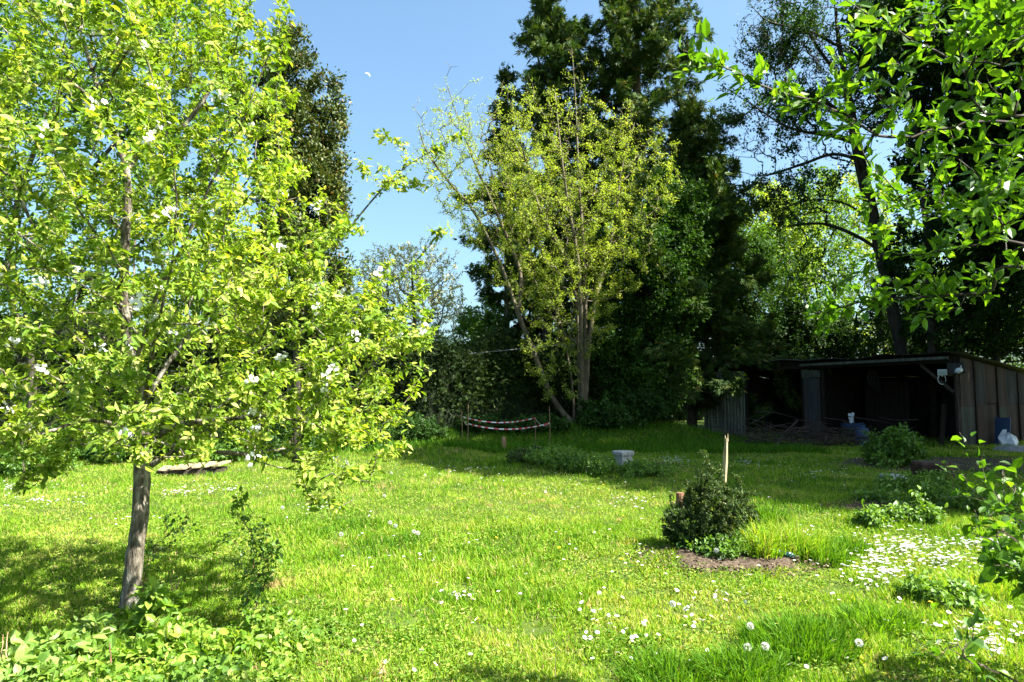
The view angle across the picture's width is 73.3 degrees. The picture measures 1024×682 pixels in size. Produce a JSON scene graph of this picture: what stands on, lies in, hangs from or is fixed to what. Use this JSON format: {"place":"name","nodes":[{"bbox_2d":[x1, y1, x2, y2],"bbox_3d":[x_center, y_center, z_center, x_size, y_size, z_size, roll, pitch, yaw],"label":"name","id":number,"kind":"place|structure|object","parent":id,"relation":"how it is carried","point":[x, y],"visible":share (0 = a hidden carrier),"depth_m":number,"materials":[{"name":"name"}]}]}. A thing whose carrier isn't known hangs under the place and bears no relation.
{"place":"outdoors","nodes":[
{"label":"outdoors","id":0,"kind":"place"},
{"bbox_2d":[169,419,833,453],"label":"rough grass","id":1,"kind":"structure","parent":0,"point":[745,447],"depth_m":21.42,"materials":[{"name":"plant"}]},
{"bbox_2d":[0,419,1023,681],"bbox_3d":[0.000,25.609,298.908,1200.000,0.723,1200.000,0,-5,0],"label":"ground","id":2,"kind":"structure","parent":0,"point":[532,630],"depth_m":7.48,"materials":[{"name":"plant"}]},
{"bbox_2d":[0,644,76,681],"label":"garden plant","id":3,"kind":"object","parent":2,"relation":"on","point":[32,664],"visible":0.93,"depth_m":3.75,"materials":[{"name":"green plant"}]},
{"bbox_2d":[0,420,82,476],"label":"shrub","id":4,"kind":"object","parent":2,"relation":"on","point":[16,469],"visible":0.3,"depth_m":13.81,"materials":[{"name":"green plant"}]},
{"bbox_2d":[0,622,119,667],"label":"garden plant","id":5,"kind":"object","parent":2,"relation":"on","point":[76,643],"visible":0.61,"depth_m":4.16,"materials":[{"name":"green plant"}]},
{"bbox_2d":[50,396,121,459],"bbox_3d":[-10.569,2.199,17.494,2.257,1.807,2.172,0,-5,0],"label":"shrub","id":6,"kind":"object","parent":2,"relation":"on","point":[57,425],"visible":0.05,"depth_m":17.07,"materials":[{"name":"green plant"}]},
{"bbox_2d":[51,609,130,654],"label":"garden plant","id":7,"kind":"object","parent":2,"relation":"on","point":[109,625],"visible":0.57,"depth_m":4.39,"materials":[{"name":"green plant"}]},
{"bbox_2d":[38,652,163,681],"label":"garden plant","id":8,"kind":"object","parent":2,"relation":"on","point":[84,663],"visible":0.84,"depth_m":3.77,"materials":[{"name":"green plant"}]},
{"bbox_2d":[80,425,168,464],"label":"shrub","id":9,"kind":"object","parent":2,"relation":"on","point":[89,453],"visible":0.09,"depth_m":16.07,"materials":[{"name":"green plant"}]},
{"bbox_2d":[0,0,257,428],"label":"maple tree","id":10,"kind":"object","parent":2,"relation":"on","point":[40,113],"visible":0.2,"depth_m":17.50,"materials":[{"name":"green plant"}]},
{"bbox_2d":[123,573,193,639],"bbox_3d":[-2.325,1.774,4.547,0.425,0.500,0.353,0,-5,0],"label":"garden plant","id":11,"kind":"object","parent":2,"relation":"on","point":[152,600],"visible":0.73,"depth_m":4.50,"materials":[{"name":"green plant"}]},
{"bbox_2d":[92,614,228,666],"bbox_3d":[-2.096,1.812,4.183,0.532,0.347,0.735,-3,-6,32],"label":"garden plant","id":12,"kind":"object","parent":2,"relation":"on","point":[158,637],"visible":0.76,"depth_m":4.09,"materials":[{"name":"green plant"}]},
{"bbox_2d":[115,588,213,619],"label":"plant","id":13,"kind":"object","parent":2,"relation":"on","point":[189,597],"visible":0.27,"depth_m":5.15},
{"bbox_2d":[0,273,342,440],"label":"laurel hedge","id":14,"kind":"object","parent":2,"relation":"on","point":[18,358],"visible":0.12,"depth_m":23.13,"materials":[{"name":"green plant"}]},
{"bbox_2d":[21,208,332,347],"bbox_3d":[-17.429,-0.640,33.899,21.007,10.190,7.484,-2,-5,25],"label":"ash tree","id":15,"kind":"object","parent":2,"relation":"on","point":[229,232],"visible":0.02,"depth_m":30.56,"materials":[{"name":"green plant"}]},
{"bbox_2d":[114,652,254,681],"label":"garden plant","id":16,"kind":"object","parent":2,"relation":"on","point":[182,671],"visible":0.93,"depth_m":3.68,"materials":[{"name":"green plant"}]},
{"bbox_2d":[156,460,230,475],"bbox_3d":[-6.789,2.703,14.680,1.354,0.231,1.070,1,-5,-14],"label":"wooden pallet","id":17,"kind":"object","parent":2,"relation":"on","point":[182,469],"visible":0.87,"depth_m":14.39,"materials":[{"name":"grey wood"}]},
{"bbox_2d":[159,624,267,672],"bbox_3d":[-1.791,1.834,4.077,0.552,0.269,0.548,0,-5,0],"label":"garden plant","id":18,"kind":"object","parent":2,"relation":"on","point":[198,645],"visible":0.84,"depth_m":4.01,"materials":[{"name":"green plant"}]},
{"bbox_2d":[0,0,467,612],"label":"apple tree","id":19,"kind":"object","parent":2,"relation":"on","point":[140,420],"visible":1,"depth_m":4.84,"materials":[{"name":"green plant"}]},
{"bbox_2d":[142,508,200,592],"bbox_3d":[-2.736,1.684,5.418,0.578,0.710,0.274,-1,-5,6],"label":"side shoot","id":20,"kind":"object","parent":19,"relation":"attached to","point":[148,552],"visible":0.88,"depth_m":5.39,"materials":[{"name":"green plant"}]},
{"bbox_2d":[194,425,283,462],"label":"shrub","id":21,"kind":"object","parent":2,"relation":"on","point":[219,445],"visible":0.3,"depth_m":16.80,"materials":[{"name":"green plant"}]},
{"bbox_2d":[216,486,277,619],"bbox_3d":[-1.808,1.498,4.759,0.393,1.002,0.300,-1,-5,13],"label":"apple sucker","id":22,"kind":"object","parent":2,"relation":"on","point":[252,541],"visible":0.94,"depth_m":4.74,"materials":[{"name":"green plant"}]},
{"bbox_2d":[201,656,297,681],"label":"garden plant","id":23,"kind":"object","parent":2,"relation":"on","point":[278,674],"visible":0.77,"depth_m":3.75,"materials":[{"name":"green plant"}]},
{"bbox_2d":[210,603,309,640],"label":"garden plant","id":24,"kind":"object","parent":2,"relation":"on","point":[250,623],"visible":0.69,"depth_m":4.48,"materials":[{"name":"green plant"}]},
{"bbox_2d":[236,517,287,624],"bbox_3d":[-1.698,1.597,4.710,0.274,0.760,0.303,3,-6,-36],"label":"apple sucker","id":25,"kind":"object","parent":2,"relation":"on","point":[269,548],"visible":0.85,"depth_m":4.73,"materials":[{"name":"green plant"}]},
{"bbox_2d":[246,407,327,460],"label":"shrub","id":26,"kind":"object","parent":2,"relation":"on","point":[284,432],"visible":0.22,"depth_m":17.81,"materials":[{"name":"green plant"}]},
{"bbox_2d":[251,626,325,669],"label":"garden plant","id":27,"kind":"object","parent":2,"relation":"on","point":[282,641],"visible":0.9,"depth_m":4.17,"materials":[{"name":"green plant"}]},
{"bbox_2d":[223,16,361,462],"bbox_3d":[-5.589,-2.599,17.391,3.384,11.429,3.399,2,-5,-23],"label":"holly tree","id":28,"kind":"object","parent":2,"relation":"on","point":[316,150],"visible":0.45,"depth_m":17.05,"materials":[{"name":"green plant"}]},
{"bbox_2d":[297,613,351,638],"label":"garden plant","id":29,"kind":"object","parent":2,"relation":"on","point":[336,621],"visible":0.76,"depth_m":4.63,"materials":[{"name":"green plant"}]},
{"bbox_2d":[250,270,412,374],"bbox_3d":[-7.082,0.463,26.656,7.971,6.273,4.470,-2,-5,20],"label":"yew tree","id":30,"kind":"object","parent":2,"relation":"on","point":[370,336],"visible":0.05,"depth_m":25.40,"materials":[{"name":"green plant"}]},
{"bbox_2d":[316,406,392,450],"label":"shrub","id":31,"kind":"object","parent":2,"relation":"on","point":[366,442],"visible":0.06,"depth_m":20.24,"materials":[{"name":"green plant"}]},
{"bbox_2d":[349,236,467,337],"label":"bare tree","id":32,"kind":"object","parent":2,"relation":"on","point":[435,296],"visible":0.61,"depth_m":37.87,"materials":[{"name":"green plant"}]},
{"bbox_2d":[369,409,450,442],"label":"shrub","id":33,"kind":"object","parent":2,"relation":"on","point":[424,430],"visible":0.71,"depth_m":22.58,"materials":[{"name":"green plant"}]},
{"bbox_2d":[332,316,611,429],"bbox_3d":[-1.514,1.673,26.270,11.238,5.501,3.749,2,-5,-19],"label":"yew hedge","id":34,"kind":"object","parent":2,"relation":"on","point":[455,385],"visible":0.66,"depth_m":25.49,"materials":[{"name":"green plant"}]},
{"bbox_2d":[439,295,510,355],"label":"elder tree","id":35,"kind":"object","parent":2,"relation":"on","point":[471,316],"visible":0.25,"depth_m":32.66,"materials":[{"name":"green plant"}]},
{"bbox_2d":[454,411,520,433],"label":"undergrowth","id":36,"kind":"object","parent":2,"relation":"on","point":[491,417],"visible":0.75,"depth_m":23.93,"materials":[{"name":"green plant"}]},
{"bbox_2d":[4,450,1005,584],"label":"distant daisies","id":37,"kind":"object","parent":2,"relation":"on","point":[901,550],"visible":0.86,"depth_m":7.05,"materials":[{"name":"white plant"}]},
{"bbox_2d":[473,62,543,338],"bbox_3d":[-0.110,-5.351,35.620,5.131,18.764,4.752,0,-5,0],"label":"cypress","id":38,"kind":"object","parent":2,"relation":"on","point":[506,76],"visible":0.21,"depth_m":35.34,"materials":[{"name":"green plant"}]},
{"bbox_2d":[0,444,1023,681],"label":"clover","id":39,"kind":"object","parent":2,"relation":"on","point":[458,674],"visible":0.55,"depth_m":6.02,"materials":[{"name":"green plant"}]},
{"bbox_2d":[505,442,556,463],"bbox_3d":[0.569,2.573,15.622,1.591,0.561,1.258,0,-5,0],"label":"weed mound","id":40,"kind":"object","parent":2,"relation":"on","point":[516,453],"visible":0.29,"depth_m":15.67,"materials":[{"name":"green plant"}]},
{"bbox_2d":[502,412,573,434],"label":"undergrowth","id":41,"kind":"object","parent":2,"relation":"on","point":[561,424],"visible":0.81,"depth_m":23.94,"materials":[{"name":"green plant"}]},
{"bbox_2d":[448,0,646,371],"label":"cypress","id":42,"kind":"object","parent":2,"relation":"on","point":[553,35],"visible":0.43,"depth_m":33.84,"materials":[{"name":"green plant"}]},
{"bbox_2d":[411,49,684,423],"bbox_3d":[1.299,-4.353,26.392,10.599,15.340,4.735,0,-5,0],"label":"hazel tree","id":43,"kind":"object","parent":2,"relation":"on","point":[583,355],"visible":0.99,"depth_m":26.11,"materials":[{"name":"green plant"}]},
{"bbox_2d":[520,442,589,470],"bbox_3d":[0.998,2.518,14.862,1.320,0.655,1.790,3,-6,-32],"label":"weed mound","id":44,"kind":"object","parent":2,"relation":"on","point":[548,456],"visible":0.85,"depth_m":14.65,"materials":[{"name":"green plant"}]},
{"bbox_2d":[557,446,619,477],"bbox_3d":[1.603,2.493,14.216,1.337,0.618,1.752,0,-5,0],"label":"weed mound","id":45,"kind":"object","parent":2,"relation":"on","point":[601,463],"visible":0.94,"depth_m":13.92,"materials":[{"name":"green plant"}]},
{"bbox_2d":[574,391,634,429],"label":"undergrowth","id":46,"kind":"object","parent":2,"relation":"on","point":[603,412],"visible":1,"depth_m":24.40,"materials":[{"name":"green plant"}]},
{"bbox_2d":[570,154,723,416],"bbox_3d":[5.572,-2.077,28.804,6.825,11.694,5.636,1,-5,-17],"label":"sycamore tree","id":47,"kind":"object","parent":2,"relation":"on","point":[691,232],"visible":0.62,"depth_m":27.75,"materials":[{"name":"green plant"}]},
{"bbox_2d":[616,458,677,478],"bbox_3d":[2.603,2.612,14.015,1.426,0.539,1.159,2,-5,-23],"label":"weed mound","id":48,"kind":"object","parent":2,"relation":"on","point":[629,469],"visible":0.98,"depth_m":13.79,"materials":[{"name":"green plant"}]},
{"bbox_2d":[617,379,687,427],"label":"undergrowth","id":49,"kind":"object","parent":2,"relation":"on","point":[658,406],"visible":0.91,"depth_m":25.33,"materials":[{"name":"green plant"}]},
{"bbox_2d":[605,643,719,681],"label":"grass tuft","id":50,"kind":"object","parent":2,"relation":"on","point":[666,666],"visible":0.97,"depth_m":3.97,"materials":[{"name":"plant"}]},
{"bbox_2d":[490,0,864,413],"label":"cypress","id":51,"kind":"object","parent":2,"relation":"on","point":[628,62],"visible":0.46,"depth_m":31.43,"materials":[{"name":"green plant"}]},
{"bbox_2d":[663,518,709,550],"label":"geranium plant","id":52,"kind":"object","parent":2,"relation":"on","point":[680,543],"visible":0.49,"depth_m":6.74,"materials":[{"name":"green plant"}]},
{"bbox_2d":[610,93,780,432],"bbox_3d":[8.210,-3.724,32.398,8.104,16.743,9.960,-4,-6,38],"label":"cypress","id":53,"kind":"object","parent":2,"relation":"on","point":[728,249],"visible":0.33,"depth_m":30.73,"materials":[{"name":"green plant"}]},
{"bbox_2d":[659,449,760,547],"bbox_3d":[1.968,1.605,6.883,1.019,1.033,0.713,0,-5,0],"label":"round bush","id":54,"kind":"object","parent":2,"relation":"on","point":[724,512],"visible":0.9,"depth_m":6.78,"materials":[{"name":"green leaf"},{"name":"dark bark"}]},
{"bbox_2d":[685,529,747,560],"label":"geranium plant","id":55,"kind":"object","parent":2,"relation":"on","point":[726,548],"visible":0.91,"depth_m":6.47,"materials":[{"name":"green plant"}]},
{"bbox_2d":[722,434,727,494],"bbox_3d":[2.670,1.797,8.684,0.152,1.246,0.075,0,-5,0],"label":"wooden stake","id":56,"kind":"object","parent":2,"relation":"on","point":[725,461],"visible":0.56,"depth_m":8.69,"materials":[{"name":"brown wood"}]},
{"bbox_2d":[674,548,801,571],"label":"bare soil","id":57,"kind":"structure","parent":2,"relation":"on","point":[727,561],"depth_m":6.34,"materials":[{"name":"soil"}]},
{"bbox_2d":[684,631,802,681],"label":"grass tuft","id":58,"kind":"object","parent":2,"relation":"on","point":[729,660],"visible":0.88,"depth_m":3.96,"materials":[{"name":"plant"}]},
{"bbox_2d":[695,196,796,362],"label":"elm tree","id":59,"kind":"object","parent":2,"relation":"on","point":[761,298],"visible":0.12,"depth_m":33.64,"materials":[{"name":"green plant"}]},
{"bbox_2d":[730,523,762,557],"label":"geranium plant","id":60,"kind":"object","parent":2,"relation":"on","point":[745,540],"visible":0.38,"depth_m":6.53,"materials":[{"name":"green plant"}]},
{"bbox_2d":[725,510,803,559],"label":"grass tuft","id":61,"kind":"object","parent":2,"relation":"on","point":[768,549],"visible":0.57,"depth_m":6.51,"materials":[{"name":"plant"}]},
{"bbox_2d":[739,495,791,526],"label":"grass tuft","id":62,"kind":"object","parent":2,"relation":"on","point":[764,512],"visible":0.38,"depth_m":8.53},
{"bbox_2d":[630,499,914,578],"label":"wood chips","id":63,"kind":"object","parent":2,"relation":"on","point":[772,573],"visible":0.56,"depth_m":6.34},
{"bbox_2d":[738,177,830,300],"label":"lime tree","id":64,"kind":"object","parent":2,"relation":"on","point":[794,238],"visible":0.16,"depth_m":45.67,"materials":[{"name":"green plant"}]},
{"bbox_2d":[746,219,825,345],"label":"slim tree","id":65,"kind":"object","parent":2,"relation":"on","point":[784,248],"visible":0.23,"depth_m":37.98,"materials":[{"name":"green plant"}]},
{"bbox_2d":[722,294,856,376],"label":"slim tree","id":66,"kind":"object","parent":2,"relation":"on","point":[799,337],"visible":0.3,"depth_m":34.98,"materials":[{"name":"green plant"}]},
{"bbox_2d":[746,512,834,562],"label":"grass tuft","id":67,"kind":"object","parent":2,"relation":"on","point":[798,536],"visible":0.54,"depth_m":6.63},
{"bbox_2d":[727,606,871,668],"bbox_3d":[1.854,1.867,4.458,0.888,0.278,0.907,3,-5,-29],"label":"grass tuft","id":68,"kind":"object","parent":2,"relation":"on","point":[806,629],"visible":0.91,"depth_m":4.39,"materials":[{"name":"plant"}]},
{"bbox_2d":[702,411,917,447],"bbox_3d":[9.685,2.851,22.200,6.675,1.142,2.576,0,-5,0],"label":"brush pile","id":69,"kind":"object","parent":2,"relation":"on","point":[823,435],"visible":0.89,"depth_m":22.03,"materials":[{"name":"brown wood"}]},
{"bbox_2d":[606,357,1023,419],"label":"boundary hedge","id":70,"kind":"object","parent":2,"relation":"on","point":[700,416],"depth_m":48.15,"materials":[{"name":"green plant"}]},
{"bbox_2d":[707,0,929,376],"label":"larch tree","id":71,"kind":"object","parent":2,"relation":"on","point":[802,25],"visible":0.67,"depth_m":29.60,"materials":[{"name":"green plant"}]},
{"bbox_2d":[778,163,866,357],"bbox_3d":[16.406,-2.527,36.309,4.710,14.302,4.073,0,-5,0],"label":"slim tree","id":72,"kind":"object","parent":2,"relation":"on","point":[811,257],"visible":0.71,"depth_m":36.04,"materials":[{"name":"green plant"}]},
{"bbox_2d":[792,528,860,568],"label":"grass tuft","id":73,"kind":"object","parent":2,"relation":"on","point":[833,556],"visible":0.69,"depth_m":6.48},
{"bbox_2d":[673,0,1023,336],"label":"plum tree","id":74,"kind":"object","parent":2,"relation":"on","point":[986,207],"visible":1,"depth_m":2.90,"materials":[{"name":"green plant"}]},
{"bbox_2d":[824,530,876,556],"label":"grass tuft","id":75,"kind":"object","parent":2,"relation":"on","point":[856,544],"visible":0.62,"depth_m":7.14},
{"bbox_2d":[808,160,905,357],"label":"slim tree","id":76,"kind":"object","parent":2,"relation":"on","point":[853,182],"visible":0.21,"depth_m":40.21,"materials":[{"name":"green plant"}]},
{"bbox_2d":[697,351,1023,446],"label":"shed","id":77,"kind":"structure","parent":2,"relation":"on","point":[978,395],"depth_m":26.54,"materials":[{"name":"wood"}]},
{"bbox_2d":[866,370,880,391],"bbox_3d":[13.238,1.460,25.190,0.486,0.816,0.149,0,-5,0],"label":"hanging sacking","id":78,"kind":"object","parent":77,"relation":"hanging from","point":[874,382],"visible":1,"depth_m":25.17,"materials":[{"name":"brown fabric"}]},
{"bbox_2d":[826,596,925,637],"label":"grass tuft","id":79,"kind":"object","parent":2,"relation":"on","point":[879,616],"visible":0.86,"depth_m":4.73,"materials":[{"name":"plant"}]},
{"bbox_2d":[845,499,906,530],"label":"weed","id":80,"kind":"object","parent":2,"relation":"on","point":[879,516],"visible":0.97,"depth_m":8.46,"materials":[{"name":"green plant"}]},
{"bbox_2d":[844,483,913,504],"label":"weed","id":81,"kind":"object","parent":2,"relation":"on","point":[876,494],"visible":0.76,"depth_m":10.37,"materials":[{"name":"green plant"}]},
{"bbox_2d":[859,422,931,468],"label":"currant bush","id":82,"kind":"object","parent":2,"relation":"on","point":[895,447],"visible":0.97,"depth_m":15.65,"materials":[{"name":"green plant"}]},
{"bbox_2d":[868,470,934,494],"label":"weed","id":83,"kind":"object","parent":2,"relation":"on","point":[899,482],"visible":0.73,"depth_m":11.51,"materials":[{"name":"green plant"}]},
{"bbox_2d":[819,265,986,358],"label":"slim tree","id":84,"kind":"object","parent":2,"relation":"on","point":[881,330],"visible":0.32,"depth_m":34.30,"materials":[{"name":"green plant"}]},
{"bbox_2d":[892,485,948,527],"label":"weed","id":85,"kind":"object","parent":2,"relation":"on","point":[919,511],"visible":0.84,"depth_m":8.45,"materials":[{"name":"green plant"}]},
{"bbox_2d":[824,457,1023,474],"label":"dirt path","id":86,"kind":"structure","parent":2,"relation":"on","point":[964,464],"depth_m":16.38,"materials":[{"name":"soil"}]},
{"bbox_2d":[841,0,1023,438],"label":"oak tree","id":87,"kind":"object","parent":2,"relation":"on","point":[932,73],"visible":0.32,"depth_m":27.10,"materials":[{"name":"green plant"}]},
{"bbox_2d":[910,460,958,488],"bbox_3d":[7.313,2.367,11.847,0.870,0.570,0.846,0,-5,0],"label":"tree stump","id":88,"kind":"object","parent":2,"relation":"on","point":[928,465],"visible":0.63,"depth_m":11.72,"materials":[{"name":"brown wood"}]},
{"bbox_2d":[906,471,963,506],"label":"weed","id":89,"kind":"object","parent":2,"relation":"on","point":[925,486],"visible":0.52,"depth_m":10.38,"materials":[{"name":"green plant"}]},
{"bbox_2d":[906,462,972,490],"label":"weed","id":90,"kind":"object","parent":2,"relation":"on","point":[943,477],"visible":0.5,"depth_m":11.31,"materials":[{"name":"green plant"}]},
{"bbox_2d":[891,568,988,606],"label":"weed","id":91,"kind":"object","parent":2,"relation":"on","point":[915,585],"visible":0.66,"depth_m":5.37,"materials":[{"name":"green plant"}]},
{"bbox_2d":[939,404,946,446],"bbox_3d":[13.971,2.739,22.309,0.326,1.409,0.040,0,-5,-6],"label":"leaning board","id":92,"kind":"object","parent":2,"relation":"on","point":[942,423],"visible":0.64,"depth_m":22.30,"materials":[{"name":"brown wood"}]},
{"bbox_2d":[886,223,1023,368],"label":"slim tree","id":93,"kind":"object","parent":2,"relation":"on","point":[1010,355],"visible":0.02,"depth_m":38.18,"materials":[{"name":"green plant"}]},
{"bbox_2d":[919,572,995,611],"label":"weed","id":94,"kind":"object","parent":2,"relation":"on","point":[970,601],"visible":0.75,"depth_m":5.12,"materials":[{"name":"green plant"}]},
{"bbox_2d":[911,592,1023,681],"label":"shrub shoot","id":95,"kind":"object","parent":2,"relation":"on","point":[973,644],"visible":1,"depth_m":2.51,"materials":[{"name":"green plant"}]},
{"bbox_2d":[925,480,1023,514],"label":"weed","id":96,"kind":"object","parent":2,"relation":"on","point":[971,503],"visible":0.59,"depth_m":9.71,"materials":[{"name":"green plant"}]},
{"bbox_2d":[927,565,1023,600],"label":"grass tuft","id":97,"kind":"object","parent":2,"relation":"on","point":[1000,590],"visible":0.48,"depth_m":5.64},
{"bbox_2d":[933,191,1023,365],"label":"beech tree","id":98,"kind":"object","parent":2,"relation":"on","point":[1015,285],"visible":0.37,"depth_m":26.25,"materials":[{"name":"green plant"}]},
{"bbox_2d":[936,432,1023,526],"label":"shrub shoot","id":99,"kind":"object","parent":2,"relation":"on","point":[990,488],"visible":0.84,"depth_m":2.94,"materials":[{"name":"green plant"}]},
{"bbox_2d":[937,14,1023,291],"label":"side tree","id":100,"kind":"object","parent":2,"relation":"on","point":[1005,129],"visible":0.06,"depth_m":27.52,"materials":[{"name":"green plant"}]},
{"bbox_2d":[961,465,1023,583],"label":"shrub shoot","id":101,"kind":"object","parent":2,"relation":"on","point":[987,574],"visible":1,"depth_m":2.75,"materials":[{"name":"green plant"}]},
{"bbox_2d":[976,504,1023,599],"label":"leafy shrub","id":102,"kind":"object","parent":2,"relation":"on","point":[1011,548],"visible":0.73,"depth_m":3.54,"materials":[{"name":"green plant"}]},
{"bbox_2d":[976,457,1023,520],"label":"shrub shoot","id":103,"kind":"object","parent":2,"relation":"on","point":[1017,463],"visible":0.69,"depth_m":3.04,"materials":[{"name":"green plant"}]},
{"bbox_2d":[994,417,1010,444],"bbox_3d":[16.269,3.012,22.824,0.218,0.937,0.450,3,-6,-33],"label":"leaning board","id":104,"kind":"object","parent":2,"relation":"on","point":[1001,424],"visible":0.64,"depth_m":22.88,"materials":[{"name":"blue plastic"}]},
{"bbox_2d":[998,429,1018,444],"bbox_3d":[16.353,3.179,22.688,0.558,0.531,0.563,-3,-6,37],"label":"white sack","id":105,"kind":"object","parent":2,"relation":"on","point":[1006,437],"visible":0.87,"depth_m":22.56,"materials":[{"name":"plastic"}]},
{"bbox_2d":[0,0,1023,378],"label":"sky","id":106,"kind":"structure","parent":0,"point":[393,53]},
{"bbox_2d":[612,450,633,465],"bbox_3d":[2.410,2.562,14.962,0.471,0.355,0.430,3,-6,-36],"label":"concrete block","id":107,"kind":"object","parent":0,"point":[623,454],"depth_m":14.81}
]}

